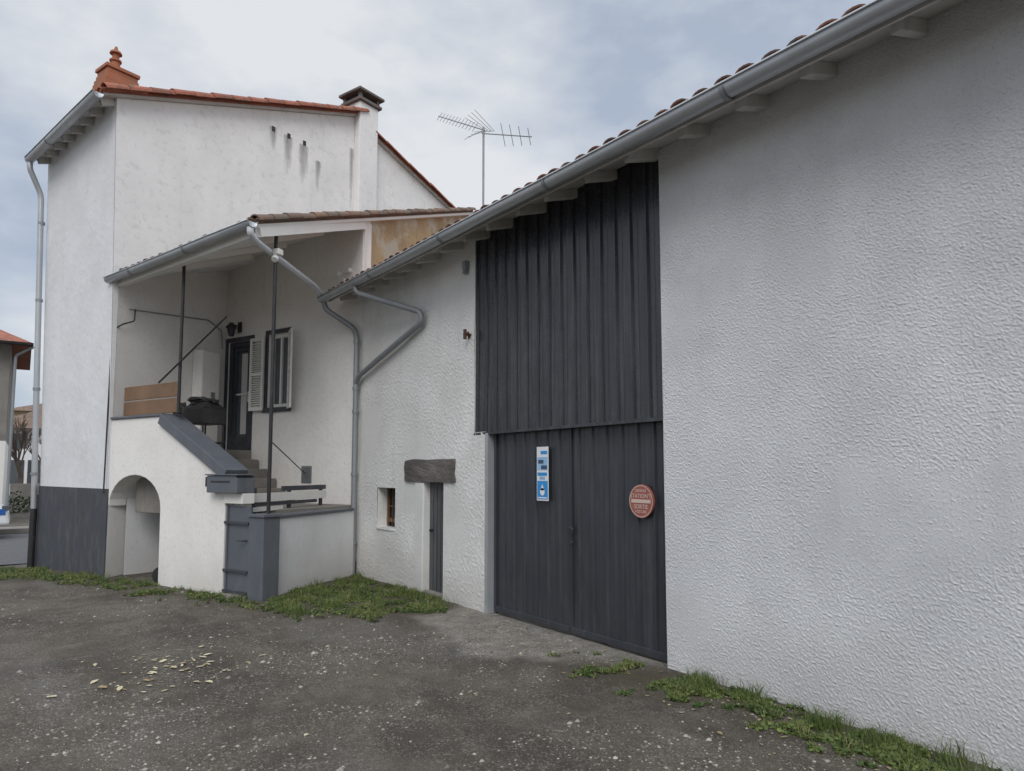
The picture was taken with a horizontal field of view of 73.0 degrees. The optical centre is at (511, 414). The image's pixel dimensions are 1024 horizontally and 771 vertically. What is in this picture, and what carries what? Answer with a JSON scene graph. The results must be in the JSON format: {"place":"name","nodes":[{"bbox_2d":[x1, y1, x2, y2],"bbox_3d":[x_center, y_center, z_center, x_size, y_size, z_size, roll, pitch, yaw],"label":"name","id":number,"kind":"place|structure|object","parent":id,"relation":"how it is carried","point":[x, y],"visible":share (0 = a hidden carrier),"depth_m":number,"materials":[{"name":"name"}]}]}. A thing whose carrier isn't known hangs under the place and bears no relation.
{"place":"outdoors","nodes":[
{"label":"outdoors","id":0,"kind":"place"},
{"bbox_2d":[0,533,35,564],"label":"road","id":1,"kind":"structure","parent":0,"point":[13,548],"depth_m":16.05,"materials":[{"name":"grey asphalt"}]},
{"bbox_2d":[0,503,9,524],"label":"parked car","id":2,"kind":"object","parent":1,"relation":"on","point":[4,515],"visible":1,"depth_m":18.14,"materials":[{"name":"white metal"}]},
{"bbox_2d":[0,526,36,533],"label":"pavement","id":3,"kind":"structure","parent":0,"point":[15,530],"depth_m":19.93,"materials":[{"name":"grey concrete"}]},
{"bbox_2d":[250,207,475,219],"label":"porch verge","id":4,"kind":"structure","parent":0,"point":[311,214],"depth_m":10.91,"materials":[{"name":"tile"}]},
{"bbox_2d":[0,0,872,407],"label":"sky","id":5,"kind":"structure","parent":0,"point":[575,75],"materials":[{"name":"grey"}]},
{"bbox_2d":[0,506,999,770],"bbox_3d":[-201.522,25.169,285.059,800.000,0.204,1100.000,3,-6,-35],"label":"ground","id":6,"kind":"structure","parent":0,"point":[454,732],"depth_m":5.07,"materials":[{"name":"grey gravel"}]},
{"bbox_2d":[0,344,12,445],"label":"walls","id":7,"kind":"structure","parent":6,"relation":"on","point":[6,368],"depth_m":24.34,"materials":[{"name":"paint"}]},
{"bbox_2d":[0,441,8,504],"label":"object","id":8,"kind":"object","parent":7,"relation":"attached to","point":[4,446],"visible":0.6,"depth_m":24.16,"materials":[{"name":"white paint"}]},
{"bbox_2d":[0,330,31,369],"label":"roof","id":9,"kind":"structure","parent":7,"relation":"on","point":[24,361],"depth_m":26.15,"materials":[{"name":"ceramic"}]},
{"bbox_2d":[5,346,33,504],"bbox_3d":[-17.179,0.609,24.147,0.708,6.043,0.100,0,-5,3],"label":"downpipe","id":10,"kind":"object","parent":6,"relation":"on","point":[11,423],"visible":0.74,"depth_m":24.17,"materials":[{"name":"metal"}]},
{"bbox_2d":[0,340,33,346],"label":"gutter","id":11,"kind":"object","parent":10,"relation":"attached to","point":[16,343],"visible":1,"depth_m":23.99,"materials":[{"name":"black metal"}]},
{"bbox_2d":[11,411,31,483],"bbox_3d":[-26.836,2.276,37.311,1.917,5.278,2.928,0,-5,0],"label":"bare tree","id":12,"kind":"object","parent":6,"relation":"on","point":[18,464],"visible":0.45,"depth_m":37.34,"materials":[{"name":"brown plant"}]},
{"bbox_2d":[9,490,37,513],"bbox_3d":[-22.824,3.802,29.585,15.095,1.082,2.111,3,-6,-35],"label":"hedge","id":13,"kind":"object","parent":6,"relation":"on","point":[18,501],"visible":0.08,"depth_m":30.16,"materials":[{"name":"green plant"}]},
{"bbox_2d":[14,411,32,416],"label":"walls","id":14,"kind":"structure","parent":6,"relation":"on","point":[16,413],"depth_m":61.28,"materials":[{"name":"beige paint"}]},
{"bbox_2d":[14,403,41,410],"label":"roof","id":15,"kind":"structure","parent":14,"relation":"on","point":[27,408],"depth_m":61.71,"materials":[{"name":"tile"}]},
{"bbox_2d":[9,483,39,506],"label":"boundary wall","id":16,"kind":"structure","parent":6,"relation":"on","point":[25,489],"depth_m":35.78,"materials":[{"name":"concrete"}]},
{"bbox_2d":[9,428,41,495],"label":"walls","id":17,"kind":"structure","parent":6,"relation":"on","point":[27,455],"depth_m":47.40,"materials":[{"name":"white paint"}]},
{"bbox_2d":[10,460,16,483],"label":"window","id":18,"kind":"structure","parent":17,"relation":"attached to","point":[13,475],"depth_m":46.93,"materials":[{"name":"grey glass"}]},
{"bbox_2d":[12,433,19,447],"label":"window","id":19,"kind":"structure","parent":17,"relation":"attached to","point":[18,444],"depth_m":47.18,"materials":[{"name":"grey glass"}]},
{"bbox_2d":[17,460,23,483],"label":"shutters","id":20,"kind":"object","parent":17,"relation":"attached to","point":[22,469],"visible":0.3,"depth_m":47.20,"materials":[{"name":"grey paint"}]},
{"bbox_2d":[13,409,41,428],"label":"roof","id":21,"kind":"structure","parent":17,"relation":"on","point":[29,417],"depth_m":48.26,"materials":[{"name":"tile"}]},
{"bbox_2d":[27,460,31,483],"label":"shutters","id":22,"kind":"object","parent":17,"relation":"attached to","point":[28,472],"visible":0.32,"depth_m":47.42,"materials":[{"name":"grey paint"}]},
{"bbox_2d":[38,462,40,482],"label":"window","id":23,"kind":"structure","parent":17,"relation":"attached to","point":[39,467],"depth_m":47.76,"materials":[{"name":"grey glass"}]},
{"bbox_2d":[19,429,41,463],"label":"bare tree","id":24,"kind":"object","parent":6,"relation":"on","point":[30,451],"visible":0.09,"depth_m":40.88,"materials":[{"name":"plant"}]},
{"bbox_2d":[27,508,37,567],"bbox_3d":[-8.971,2.393,12.934,0.116,1.250,0.110,3,-6,-35],"label":"downpipe foot","id":25,"kind":"object","parent":6,"relation":"on","point":[32,538],"visible":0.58,"depth_m":12.90},
{"bbox_2d":[27,161,43,508],"bbox_3d":[-9.078,-1.488,13.088,0.464,6.612,0.240,3,-6,-35],"label":"downpipe","id":26,"kind":"object","parent":6,"relation":"on","point":[37,346],"visible":1,"depth_m":13.15,"materials":[{"name":"metal"}]},
{"bbox_2d":[30,221,44,474],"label":"pipe collars","id":27,"kind":"object","parent":26,"relation":"attached to","point":[37,388],"visible":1,"depth_m":13.15,"materials":[{"name":"metal"}]},
{"bbox_2d":[24,89,104,162],"bbox_3d":[-7.868,-4.939,12.066,1.053,0.110,3.538,3,-6,-35],"label":"gutter front","id":28,"kind":"object","parent":26,"relation":"on","point":[89,100],"visible":1,"depth_m":11.80,"materials":[{"name":"metal"}]},
{"bbox_2d":[34,486,108,577],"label":"plinth","id":29,"kind":"structure","parent":6,"relation":"on","point":[71,532],"depth_m":11.79,"materials":[{"name":"grey paint"}]},
{"bbox_2d":[40,99,115,488],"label":"front wall","id":30,"kind":"structure","parent":29,"relation":"on","point":[78,288],"depth_m":12.05,"materials":[{"name":"white paint"}]},
{"bbox_2d":[37,98,114,163],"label":"rafter ends","id":31,"kind":"object","parent":30,"relation":"attached to","point":[97,112],"visible":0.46,"depth_m":12.13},
{"bbox_2d":[109,268,118,479],"bbox_3d":[-6.359,-0.587,10.984,0.001,3.530,0.098,-3,-6,36],"label":"front wall corner","id":32,"kind":"object","parent":30,"relation":"attached to","point":[115,307],"visible":1,"depth_m":11.04,"materials":[{"name":"white paint"}]},
{"bbox_2d":[96,87,148,94],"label":"eaves tiles","id":33,"kind":"object","parent":30,"relation":"attached to","point":[120,90],"visible":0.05,"depth_m":11.17,"materials":[{"name":"ceramic"}]},
{"bbox_2d":[105,271,228,577],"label":"walls","id":34,"kind":"structure","parent":6,"relation":"on","point":[147,348],"depth_m":11.95,"materials":[{"name":"white paint"}]},
{"bbox_2d":[103,309,135,492],"bbox_3d":[-6.268,-0.242,11.099,0.113,3.001,0.378,-4,-6,37],"label":"corner cable","id":35,"kind":"object","parent":34,"relation":"attached to","point":[108,408],"visible":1,"depth_m":10.96,"materials":[{"name":"black metal"}]},
{"bbox_2d":[129,309,222,348],"bbox_3d":[-5.916,-1.587,12.346,0.020,0.489,2.210,-1,-5,17],"label":"conduit","id":36,"kind":"object","parent":34,"relation":"attached to","point":[185,317],"visible":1,"depth_m":12.48,"materials":[{"name":"metal"}]},
{"bbox_2d":[113,98,445,276],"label":"walls","id":37,"kind":"structure","parent":34,"relation":"on","point":[185,173],"depth_m":12.74,"materials":[{"name":"white paint"}]},
{"bbox_2d":[36,92,356,160],"bbox_3d":[-6.257,-5.824,14.487,3.576,2.044,5.803,-3,-6,36],"label":"roof boards front","id":38,"kind":"object","parent":37,"relation":"on","point":[135,97],"visible":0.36,"depth_m":12.49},
{"bbox_2d":[98,90,357,113],"bbox_3d":[-6.256,-5.879,14.477,3.636,2.084,5.828,-3,-6,36],"label":"roof tiles front","id":39,"kind":"object","parent":38,"relation":"on","point":[188,97],"visible":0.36,"depth_m":12.84,"materials":[{"name":"ceramic"}]},
{"bbox_2d":[92,61,139,90],"bbox_3d":[-7.181,-5.629,12.567,0.548,1.180,0.668,-3,-6,36],"label":"brick chimney","id":40,"kind":"object","parent":39,"relation":"on","point":[107,71],"visible":0.16,"depth_m":12.40,"materials":[{"name":"orange brick"}]},
{"bbox_2d":[109,46,121,66],"bbox_3d":[-7.210,-6.455,12.594,0.209,0.470,0.209,3,-6,-35],"label":"chimney pot","id":41,"kind":"object","parent":40,"relation":"on","point":[115,53],"visible":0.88,"depth_m":12.55,"materials":[{"name":"ceramic"}]},
{"bbox_2d":[100,82,369,111],"bbox_3d":[-4.884,-6.013,13.278,0.226,2.089,5.519,-3,-6,36],"label":"verge tiles front","id":42,"kind":"object","parent":39,"relation":"on","point":[173,91],"visible":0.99,"depth_m":12.59,"materials":[{"name":"ceramic"}]},
{"bbox_2d":[272,126,305,145],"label":"gable vents","id":43,"kind":"object","parent":37,"relation":"attached to","point":[288,135],"visible":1,"depth_m":13.96,"materials":[{"name":"black metal"}]},
{"bbox_2d":[353,101,377,210],"bbox_3d":[-3.280,-5.178,15.488,0.556,3.560,0.333,3,-6,-35],"label":"ridge chimney","id":44,"kind":"object","parent":37,"relation":"on","point":[365,164],"visible":0.55,"depth_m":15.41,"materials":[{"name":"paint"}]},
{"bbox_2d":[341,95,381,111],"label":"ridge chimney slab","id":45,"kind":"structure","parent":44,"relation":"on","point":[362,99],"depth_m":15.51,"materials":[{"name":"grey concrete"}]},
{"bbox_2d":[339,86,384,105],"bbox_3d":[-3.417,-7.109,15.747,0.928,0.190,0.915,3,-6,-35],"label":"ridge chimney cap","id":46,"kind":"object","parent":45,"relation":"on","point":[363,92],"visible":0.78,"depth_m":15.56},
{"bbox_2d":[378,139,450,207],"bbox_3d":[-3.378,-5.494,18.510,3.636,1.409,4.517,-3,-6,36],"label":"roof boards back","id":47,"kind":"object","parent":37,"relation":"on","point":[408,169],"visible":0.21,"depth_m":16.80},
{"bbox_2d":[378,135,453,207],"bbox_3d":[-3.345,-5.523,18.550,3.706,1.454,4.623,-3,-6,36],"label":"roof edge","id":48,"kind":"object","parent":47,"relation":"on","point":[414,171],"visible":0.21,"depth_m":16.80,"materials":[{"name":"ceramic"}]},
{"bbox_2d":[376,131,455,207],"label":"roof tiles","id":49,"kind":"object","parent":37,"relation":"attached to","point":[410,164],"visible":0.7,"depth_m":16.70,"materials":[{"name":"ceramic"}]},
{"bbox_2d":[108,381,353,600],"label":"stair block with arch","id":50,"kind":"structure","parent":6,"relation":"on","point":[162,463],"depth_m":10.04,"materials":[{"name":"white paint"}]},
{"bbox_2d":[177,265,185,412],"bbox_3d":[-4.923,-1.125,10.304,0.048,2.230,0.046,3,-6,-35],"label":"porch post","id":51,"kind":"object","parent":50,"relation":"on","point":[181,337],"visible":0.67,"depth_m":10.29,"materials":[{"name":"black metal"}]},
{"bbox_2d":[158,316,226,382],"bbox_3d":[-4.665,-0.918,10.066,1.582,0.844,0.028,-3,-6,32],"label":"brace","id":52,"kind":"object","parent":51,"relation":"attached to","point":[196,345],"visible":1,"depth_m":10.03,"materials":[{"name":"black metal"}]},
{"bbox_2d":[173,396,225,447],"bbox_3d":[-5.259,0.249,11.574,0.928,1.100,0.466,-3,-5,29],"label":"covered grill","id":53,"kind":"object","parent":50,"relation":"on","point":[204,412],"visible":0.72,"depth_m":11.38,"materials":[{"name":"black fabric"}]},
{"bbox_2d":[192,350,219,441],"bbox_3d":[-5.662,-0.234,12.781,0.220,1.860,0.480,-1,-5,17],"label":"rendered flue","id":54,"kind":"object","parent":50,"relation":"on","point":[206,373],"visible":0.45,"depth_m":12.68,"materials":[{"name":"white paint"}]},
{"bbox_2d":[205,474,256,503],"bbox_3d":[-3.797,1.002,9.324,0.680,0.390,0.310,-3,-6,32],"label":"letterbox","id":55,"kind":"object","parent":50,"relation":"attached to","point":[236,488],"visible":0.93,"depth_m":9.20,"materials":[{"name":"grey paint"}]},
{"bbox_2d":[266,236,277,513],"bbox_3d":[-3.197,-0.541,9.235,0.052,3.791,0.049,3,-6,-35],"label":"porch post","id":56,"kind":"object","parent":50,"relation":"on","point":[268,507],"visible":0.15,"depth_m":9.21,"materials":[{"name":"grey metal"}]},
{"bbox_2d":[167,212,472,262],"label":"porch soffit","id":57,"kind":"structure","parent":50,"relation":"on","point":[291,242],"depth_m":11.74,"materials":[{"name":"white wood"}]},
{"bbox_2d":[103,219,257,283],"bbox_3d":[-4.884,-2.272,9.932,1.398,0.146,3.887,3,-6,-35],"label":"porch gutter","id":58,"kind":"object","parent":57,"relation":"attached to","point":[211,238],"visible":1,"depth_m":9.64,"materials":[{"name":"grey metal"}]},
{"bbox_2d":[119,217,257,269],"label":"porch eaves tiles","id":59,"kind":"object","parent":57,"relation":"on","point":[160,253],"visible":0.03,"depth_m":10.51,"materials":[{"name":"brown tile"}]},
{"bbox_2d":[118,222,365,287],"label":"porch beams","id":60,"kind":"structure","parent":57,"relation":"attached to","point":[215,251],"depth_m":10.36,"materials":[{"name":"white wood"}]},
{"bbox_2d":[271,248,282,261],"bbox_3d":[-3.182,-2.138,9.349,0.121,0.187,0.144,-1,-5,17],"label":"floodlight","id":61,"kind":"object","parent":57,"relation":"attached to","point":[277,252],"visible":1,"depth_m":9.31,"materials":[{"name":"white paint"}]},
{"bbox_2d":[247,226,322,295],"bbox_3d":[-3.233,-2.147,10.120,0.102,0.201,2.844,0,-5,3],"label":"rainwater link","id":62,"kind":"object","parent":57,"relation":"attached to","point":[253,237],"visible":0.98,"depth_m":9.76,"materials":[{"name":"metal"}]},
{"bbox_2d":[238,210,472,221],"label":"porch verge tiles","id":63,"kind":"object","parent":57,"relation":"on","point":[299,218],"visible":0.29,"depth_m":10.76,"materials":[{"name":"brown tile"}]},
{"bbox_2d":[254,211,472,223],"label":"porch roof deck","id":64,"kind":"structure","parent":57,"relation":"on","point":[353,218],"depth_m":11.05,"materials":[{"name":"wood"}]},
{"bbox_2d":[219,504,252,598],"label":"garden gate","id":65,"kind":"structure","parent":6,"relation":"on","point":[237,521],"depth_m":9.18,"materials":[{"name":"grey metal"}]},
{"bbox_2d":[359,222,370,427],"bbox_3d":[-2.469,-0.281,11.546,0.050,6.153,0.226,-1,-5,10],"label":"flank corner","id":66,"kind":"object","parent":6,"relation":"on","point":[364,256],"visible":0.18,"depth_m":11.66,"materials":[{"name":"white paint"}]},
{"bbox_2d":[355,216,464,570],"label":"flank wall","id":67,"kind":"structure","parent":6,"relation":"on","point":[391,237],"depth_m":12.98,"materials":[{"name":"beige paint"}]},
{"bbox_2d":[16,609,902,769],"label":"fallen leaves","id":68,"kind":"object","parent":6,"relation":"on","point":[175,666],"visible":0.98,"depth_m":5.66,"materials":[{"name":"plant"}]},
{"bbox_2d":[317,0,1023,770],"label":"barn","id":69,"kind":"structure","parent":6,"relation":"on","point":[757,328],"depth_m":5.15,"materials":[{"name":"paint"}]},
{"bbox_2d":[226,271,361,560],"bbox_3d":[-4.050,0.067,12.406,1.371,4.800,3.394,3,-6,-35],"label":"door wall","id":70,"kind":"structure","parent":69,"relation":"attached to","point":[313,427],"depth_m":12.10,"materials":[{"name":"white paint"}]},
{"bbox_2d":[225,322,241,336],"bbox_3d":[-5.289,-1.627,13.168,0.314,0.300,0.231,3,-6,-35],"label":"wall lantern","id":71,"kind":"object","parent":70,"relation":"attached to","point":[231,327],"depth_m":13.10,"materials":[{"name":"black metal"}]},
{"bbox_2d":[223,335,254,450],"bbox_3d":[-5.218,-0.391,13.190,0.343,2.180,0.813,3,-6,-35],"label":"door surround","id":72,"kind":"object","parent":70,"relation":"attached to","point":[238,339],"visible":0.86,"depth_m":13.32,"materials":[{"name":"grey paint"}]},
{"bbox_2d":[227,340,249,449],"bbox_3d":[-5.167,-0.345,13.257,0.360,2.100,0.686,3,-6,-35],"label":"entrance door","id":73,"kind":"structure","parent":72,"relation":"in","point":[234,442],"depth_m":13.33,"materials":[{"name":"black wood"}]},
{"bbox_2d":[236,391,248,401],"bbox_3d":[-5.144,-0.318,13.216,0.148,0.200,0.408,3,-6,-35],"label":"entrance door handle","id":74,"kind":"object","parent":73,"relation":"attached to","point":[244,394],"visible":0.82,"depth_m":13.18,"materials":[{"name":"grey metal"}]},
{"bbox_2d":[240,353,247,433],"bbox_3d":[-5.118,-0.391,13.243,0.078,1.550,0.187,3,-6,-35],"label":"entrance door curtain","id":75,"kind":"object","parent":73,"relation":"attached to","point":[244,397],"visible":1,"depth_m":13.25,"materials":[{"name":"grey fabric"}]},
{"bbox_2d":[225,332,287,449],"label":"door wall reveals","id":76,"kind":"structure","parent":70,"relation":"attached to","point":[269,368],"depth_m":12.82,"materials":[{"name":"grey paint"}]},
{"bbox_2d":[263,273,264,312],"bbox_3d":[-4.643,-2.271,12.963,0.061,0.751,0.012,-3,-6,33],"label":"cable","id":77,"kind":"object","parent":70,"relation":"attached to","point":[264,296],"visible":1,"depth_m":12.94,"materials":[{"name":"white paint"}]},
{"bbox_2d":[261,327,290,412],"bbox_3d":[-4.244,-0.797,12.637,0.424,1.520,0.761,3,-6,-35],"label":"window surround","id":78,"kind":"object","parent":70,"relation":"attached to","point":[275,409],"visible":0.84,"depth_m":12.74,"materials":[{"name":"grey paint"}]},
{"bbox_2d":[248,337,264,410],"bbox_3d":[-4.740,-0.740,12.843,0.380,1.360,0.035,-3,-6,33],"label":"shutter","id":79,"kind":"object","parent":78,"relation":"attached to","point":[260,383],"visible":1,"depth_m":12.83,"materials":[{"name":"white paint"}]},
{"bbox_2d":[273,333,287,406],"bbox_3d":[-4.206,-0.792,12.696,0.272,1.360,0.542,3,-6,-35],"label":"window frame","id":80,"kind":"object","parent":78,"relation":"in","point":[282,337],"visible":0.37,"depth_m":12.67,"materials":[{"name":"white wood"}]},
{"bbox_2d":[274,337,287,403],"bbox_3d":[-4.204,-0.792,12.700,0.176,1.220,0.397,3,-6,-35],"label":"window glass","id":81,"kind":"object","parent":80,"relation":"in","point":[277,373],"visible":0.64,"depth_m":12.71,"materials":[{"name":"glass"}]},
{"bbox_2d":[272,442,304,472],"bbox_3d":[-3.400,0.684,10.584,0.018,0.447,2.920,1,-5,-8],"label":"handrail cable","id":82,"kind":"object","parent":70,"relation":"attached to","point":[288,457],"visible":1,"depth_m":10.36,"materials":[{"name":"black metal"}]},
{"bbox_2d":[286,327,292,408],"bbox_3d":[-3.932,-0.809,12.245,0.035,1.400,0.340,2,-5,-25],"label":"shutter","id":83,"kind":"object","parent":70,"relation":"attached to","point":[289,366],"visible":1,"depth_m":12.14,"materials":[{"name":"white paint"}]},
{"bbox_2d":[228,223,371,299],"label":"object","id":84,"kind":"structure","parent":70,"relation":"on","point":[328,255],"depth_m":12.38,"materials":[{"name":"white paint"}]},
{"bbox_2d":[301,466,311,482],"bbox_3d":[-3.569,1.047,12.000,0.260,0.300,0.022,-3,-6,33],"label":"air grille","id":85,"kind":"object","parent":70,"relation":"attached to","point":[306,476],"visible":0.96,"depth_m":11.99,"materials":[{"name":"metal"}]},
{"bbox_2d":[334,267,351,281],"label":"vent outlets","id":86,"kind":"object","parent":70,"relation":"attached to","point":[347,270],"visible":0.86,"depth_m":11.76,"materials":[{"name":"white paint"}]},
{"bbox_2d":[387,488,394,524],"bbox_3d":[-1.758,1.416,10.509,0.060,0.560,0.610,3,-6,-35],"label":"small window frame","id":87,"kind":"structure","parent":69,"relation":"in","point":[390,519],"depth_m":10.73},
{"bbox_2d":[390,488,394,525],"bbox_3d":[-1.672,1.421,10.569,0.130,0.580,0.600,3,-6,-35],"label":"window","id":88,"kind":"structure","parent":69,"relation":"in","point":[391,488],"depth_m":10.70,"materials":[{"name":"black metal"}]},
{"bbox_2d":[429,483,443,592],"bbox_3d":[-0.957,1.648,9.245,0.040,1.450,0.520,3,-6,-35],"label":"small door","id":89,"kind":"structure","parent":69,"relation":"in","point":[434,554],"depth_m":9.29,"materials":[{"name":"grey paint"}]},
{"bbox_2d":[437,110,531,205],"bbox_3d":[-0.696,-4.605,13.414,0.428,4.077,3.367,3,-6,-35],"label":"tv antenna","id":90,"kind":"object","parent":69,"relation":"attached to","point":[483,131],"visible":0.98,"depth_m":13.37,"materials":[{"name":"metal"}]},
{"bbox_2d":[498,429,568,624],"bbox_3d":[0.198,1.203,7.619,0.031,2.030,1.390,3,-6,-35],"label":"door leaf left","id":91,"kind":"structure","parent":69,"relation":"in","point":[533,534],"depth_m":7.58,"materials":[{"name":"grey wood"}]},
{"bbox_2d":[537,446,548,500],"bbox_3d":[0.327,0.636,7.407,0.009,0.575,0.200,3,-6,-35],"label":"poster","id":92,"kind":"object","parent":69,"relation":"attached to","point":[542,473],"visible":1,"depth_m":7.40,"materials":[{"name":"blue paper"}]},
{"bbox_2d":[573,422,666,652],"bbox_3d":[0.988,1.111,6.498,0.031,2.030,1.320,3,-6,-35],"label":"door leaf right","id":93,"kind":"structure","parent":69,"relation":"in","point":[620,563],"depth_m":6.48,"materials":[{"name":"black wood"}]},
{"bbox_2d":[629,484,654,517],"bbox_3d":[1.165,0.782,6.220,0.023,0.300,0.300,3,-6,-35],"label":"no parking sign","id":94,"kind":"object","parent":69,"relation":"attached to","point":[641,501],"visible":1,"depth_m":6.21,"materials":[{"name":"red metal"}]},
{"bbox_2d":[0,564,1023,770],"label":"grass","id":95,"kind":"structure","parent":0,"point":[703,683],"depth_m":5.32,"materials":[{"name":"green plant"}]}
]}

